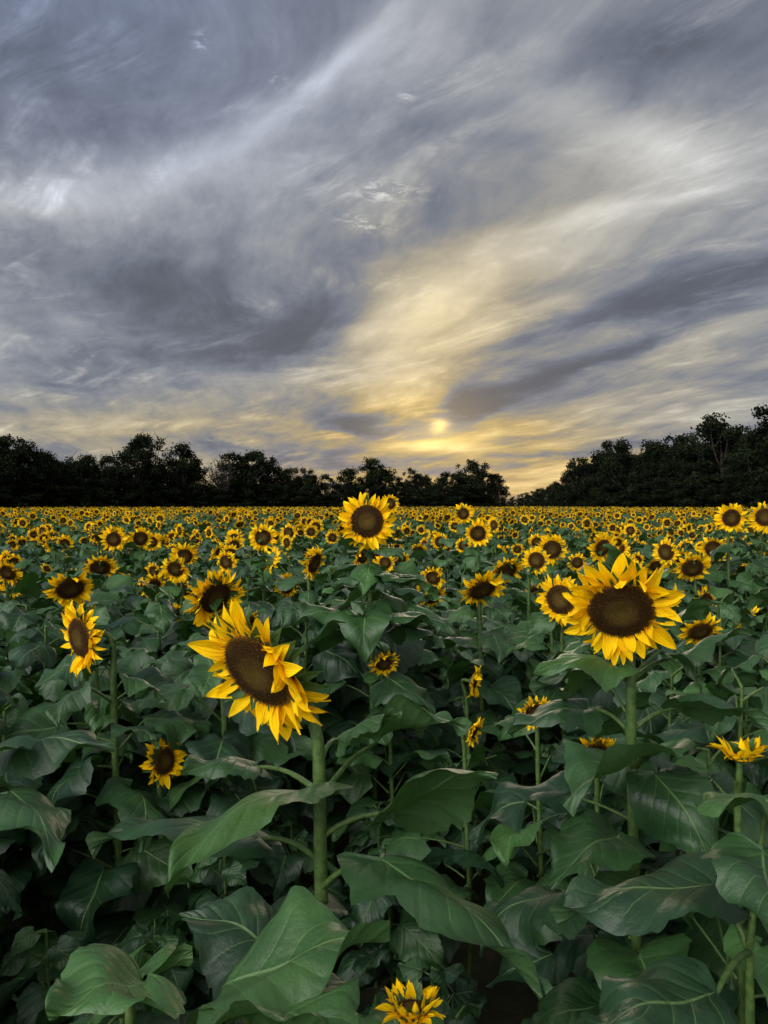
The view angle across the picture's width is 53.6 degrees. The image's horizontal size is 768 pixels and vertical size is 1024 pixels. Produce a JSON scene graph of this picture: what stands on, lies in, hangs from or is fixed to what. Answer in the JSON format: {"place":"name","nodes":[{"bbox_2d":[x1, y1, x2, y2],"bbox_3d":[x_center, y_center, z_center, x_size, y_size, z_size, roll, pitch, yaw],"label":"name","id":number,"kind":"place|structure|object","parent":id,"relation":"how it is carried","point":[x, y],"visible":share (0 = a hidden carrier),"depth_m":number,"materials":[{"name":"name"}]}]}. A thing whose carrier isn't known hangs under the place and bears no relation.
{"place":"outdoors","nodes":[
{"label":"outdoors","id":0,"kind":"place"},
{"bbox_2d":[0,592,52,628],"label":"sunflower","id":1,"kind":"object","parent":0,"point":[30,600],"visible":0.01,"depth_m":5.63,"materials":[{"name":"green plant"}]},
{"bbox_2d":[159,579,196,619],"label":"sunflower","id":2,"kind":"object","parent":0,"point":[188,585],"visible":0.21,"depth_m":5.57,"materials":[{"name":"green plant"}]},
{"bbox_2d":[0,0,767,505],"label":"sky","id":3,"kind":"structure","parent":0,"point":[521,238],"materials":[{"name":"grey"}]},
{"bbox_2d":[0,506,767,1023],"bbox_3d":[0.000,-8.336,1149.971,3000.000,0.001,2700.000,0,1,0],"label":"ground","id":4,"kind":"structure","parent":0,"point":[512,1002],"depth_m":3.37,"materials":[{"name":"green plant"}]},
{"bbox_2d":[0,730,114,872],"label":"sunflower plant","id":5,"kind":"object","parent":4,"relation":"on","point":[43,818],"visible":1,"depth_m":1.47,"materials":[{"name":"green plant"}]},
{"bbox_2d":[18,571,155,849],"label":"sunflower","id":6,"kind":"object","parent":4,"relation":"on","point":[64,589],"visible":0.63,"depth_m":3.73,"materials":[{"name":"green plant"}]},
{"bbox_2d":[4,599,231,1001],"bbox_3d":[-0.953,1.135,2.614,0.795,1.685,0.782,0,1,0],"label":"sunflower","id":7,"kind":"object","parent":4,"relation":"on","point":[89,888],"visible":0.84,"depth_m":2.50,"materials":[{"name":"green plant"}]},
{"bbox_2d":[45,942,192,1023],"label":"sunflower plant","id":8,"kind":"object","parent":4,"relation":"on","point":[101,982],"visible":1,"depth_m":0.78,"materials":[{"name":"green plant"}]},
{"bbox_2d":[97,524,147,593],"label":"sunflower","id":9,"kind":"object","parent":4,"relation":"on","point":[112,538],"visible":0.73,"depth_m":7.29,"materials":[{"name":"yellow plant"}]},
{"bbox_2d":[138,532,162,574],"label":"sunflower","id":10,"kind":"object","parent":4,"relation":"on","point":[156,542],"visible":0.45,"depth_m":9.65,"materials":[{"name":"yellow plant"}]},
{"bbox_2d":[121,573,180,613],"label":"sunflower","id":11,"kind":"object","parent":4,"relation":"on","point":[156,580],"visible":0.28,"depth_m":5.94,"materials":[{"name":"yellow plant"}]},
{"bbox_2d":[93,738,222,974],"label":"sunflower","id":12,"kind":"object","parent":4,"relation":"on","point":[115,919],"visible":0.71,"depth_m":2.51,"materials":[{"name":"green plant"}]},
{"bbox_2d":[169,542,204,593],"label":"sunflower","id":13,"kind":"object","parent":4,"relation":"on","point":[189,553],"visible":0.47,"depth_m":6.80,"materials":[{"name":"yellow plant"}]},
{"bbox_2d":[130,568,313,909],"bbox_3d":[-0.625,1.085,2.791,0.703,1.782,0.583,0,1,25],"label":"sunflower","id":14,"kind":"object","parent":4,"relation":"on","point":[214,592],"visible":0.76,"depth_m":2.67,"materials":[{"name":"green plant"}]},
{"bbox_2d":[220,529,262,566],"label":"sunflower","id":15,"kind":"object","parent":4,"relation":"on","point":[234,533],"visible":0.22,"depth_m":8.56,"materials":[{"name":"yellow plant"}]},
{"bbox_2d":[0,432,511,508],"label":"distant tree line","id":16,"kind":"object","parent":4,"relation":"on","point":[42,479],"visible":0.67,"depth_m":152.89,"materials":[{"name":"green plant"}]},
{"bbox_2d":[239,523,288,599],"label":"sunflower","id":17,"kind":"object","parent":4,"relation":"on","point":[261,537],"visible":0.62,"depth_m":6.67,"materials":[{"name":"yellow plant"}]},
{"bbox_2d":[179,885,389,1023],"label":"sunflower plant","id":18,"kind":"object","parent":4,"relation":"on","point":[261,960],"visible":1,"depth_m":0.86,"materials":[{"name":"green plant"}]},
{"bbox_2d":[269,544,354,737],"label":"sunflower","id":19,"kind":"object","parent":4,"relation":"on","point":[312,563],"visible":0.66,"depth_m":4.85,"materials":[{"name":"green plant"}]},
{"bbox_2d":[85,597,552,1018],"bbox_3d":[-0.167,1.071,1.481,0.831,1.834,0.729,0,1,0],"label":"sunflower","id":20,"kind":"object","parent":4,"relation":"on","point":[270,685],"visible":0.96,"depth_m":1.41,"materials":[{"name":"green plant"}]},
{"bbox_2d":[291,492,453,847],"bbox_3d":[-0.078,0.938,3.507,0.730,2.063,0.626,0,1,-8],"label":"sunflower","id":21,"kind":"object","parent":4,"relation":"on","point":[367,524],"visible":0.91,"depth_m":3.41,"materials":[{"name":"green plant"}]},
{"bbox_2d":[301,651,459,923],"bbox_3d":[-0.019,1.285,3.383,0.687,1.372,0.619,0,1,0],"label":"sunflower","id":22,"kind":"object","parent":4,"relation":"on","point":[363,766],"visible":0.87,"depth_m":3.35,"materials":[{"name":"green plant"}]},
{"bbox_2d":[372,494,412,573],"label":"sunflower","id":23,"kind":"object","parent":4,"relation":"on","point":[392,501],"visible":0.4,"depth_m":9.64,"materials":[{"name":"yellow plant"}]},
{"bbox_2d":[358,977,445,1023],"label":"sunflower","id":24,"kind":"object","parent":4,"relation":"on","point":[413,1003],"visible":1,"depth_m":1.20,"materials":[{"name":"yellow plant"}]},
{"bbox_2d":[425,532,448,569],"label":"sunflower","id":25,"kind":"object","parent":4,"relation":"on","point":[436,538],"visible":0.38,"depth_m":9.65,"materials":[{"name":"yellow plant"}]},
{"bbox_2d":[371,717,548,980],"bbox_3d":[0.296,1.365,2.895,0.636,1.219,0.601,0,1,42],"label":"sunflower","id":26,"kind":"object","parent":4,"relation":"on","point":[445,863],"visible":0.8,"depth_m":2.85,"materials":[{"name":"green plant"}]},
{"bbox_2d":[437,503,485,577],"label":"sunflower","id":27,"kind":"object","parent":4,"relation":"on","point":[464,514],"visible":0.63,"depth_m":9.24,"materials":[{"name":"yellow plant"}]},
{"bbox_2d":[448,518,504,628],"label":"sunflower","id":28,"kind":"object","parent":4,"relation":"on","point":[478,534],"visible":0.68,"depth_m":7.07,"materials":[{"name":"yellow plant"}]},
{"bbox_2d":[409,569,544,875],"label":"sunflower","id":29,"kind":"object","parent":4,"relation":"on","point":[505,690],"visible":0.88,"depth_m":3.99,"materials":[{"name":"green plant"}]},
{"bbox_2d":[429,665,535,899],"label":"sunflower","id":30,"kind":"object","parent":4,"relation":"on","point":[456,835],"visible":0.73,"depth_m":3.58,"materials":[{"name":"green plant"}]},
{"bbox_2d":[499,492,548,506],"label":"distant tree line","id":31,"kind":"object","parent":4,"relation":"on","point":[522,501],"visible":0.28,"depth_m":459.42,"materials":[{"name":"green plant"}]},
{"bbox_2d":[456,695,596,1011],"bbox_3d":[0.578,1.313,2.781,0.609,1.325,0.700,0,1,0],"label":"sunflower","id":32,"kind":"object","parent":4,"relation":"on","point":[508,843],"visible":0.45,"depth_m":2.71,"materials":[{"name":"green plant"}]},
{"bbox_2d":[515,534,571,676],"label":"sunflower","id":33,"kind":"object","parent":4,"relation":"on","point":[554,547],"visible":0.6,"depth_m":6.00,"materials":[{"name":"yellow plant"}]},
{"bbox_2d":[493,574,606,818],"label":"sunflower","id":34,"kind":"object","parent":4,"relation":"on","point":[546,619],"visible":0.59,"depth_m":3.63,"materials":[{"name":"green plant"}]},
{"bbox_2d":[486,736,658,989],"bbox_3d":[0.750,1.331,2.470,0.658,1.295,0.768,0,1,37],"label":"sunflower","id":35,"kind":"object","parent":4,"relation":"on","point":[549,968],"visible":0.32,"depth_m":2.42,"materials":[{"name":"green plant"}]},
{"bbox_2d":[578,532,616,574],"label":"sunflower","id":36,"kind":"object","parent":4,"relation":"on","point":[599,554],"visible":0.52,"depth_m":6.00,"materials":[{"name":"yellow plant"}]},
{"bbox_2d":[468,543,767,1023],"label":"sunflower","id":37,"kind":"object","parent":4,"relation":"on","point":[627,607],"visible":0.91,"depth_m":1.81,"materials":[{"name":"green plant"}]},
{"bbox_2d":[527,402,767,508],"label":"distant tree line","id":38,"kind":"object","parent":4,"relation":"on","point":[727,466],"visible":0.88,"depth_m":135.77,"materials":[{"name":"green plant"}]},
{"bbox_2d":[645,557,666,586],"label":"sunflower","id":39,"kind":"object","parent":4,"relation":"on","point":[654,564],"visible":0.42,"depth_m":8.21,"materials":[{"name":"yellow plant"}]},
{"bbox_2d":[548,791,767,1023],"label":"sunflower plant","id":40,"kind":"object","parent":4,"relation":"on","point":[680,990],"visible":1,"depth_m":1.13,"materials":[{"name":"green plant"}]},
{"bbox_2d":[647,548,701,612],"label":"sunflower","id":41,"kind":"object","parent":4,"relation":"on","point":[684,552],"visible":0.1,"depth_m":6.36,"materials":[{"name":"green plant"}]},
{"bbox_2d":[594,733,767,1023],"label":"sunflower","id":42,"kind":"object","parent":4,"relation":"on","point":[746,750],"visible":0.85,"depth_m":1.70,"materials":[{"name":"green plant"}]},
{"bbox_2d":[648,613,739,717],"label":"sunflower","id":43,"kind":"object","parent":4,"relation":"on","point":[696,632],"visible":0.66,"depth_m":3.43,"materials":[{"name":"green plant"}]},
{"bbox_2d":[686,537,736,598],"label":"sunflower","id":44,"kind":"object","parent":4,"relation":"on","point":[707,547],"visible":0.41,"depth_m":6.81,"materials":[{"name":"yellow plant"}]},
{"bbox_2d":[686,503,767,597],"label":"sunflower","id":45,"kind":"object","parent":4,"relation":"on","point":[729,518],"visible":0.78,"depth_m":6.33,"materials":[{"name":"green plant"}]},
{"bbox_2d":[716,501,767,622],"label":"sunflower","id":46,"kind":"object","parent":4,"relation":"on","point":[758,519],"visible":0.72,"depth_m":6.34,"materials":[{"name":"green plant"}]}
]}

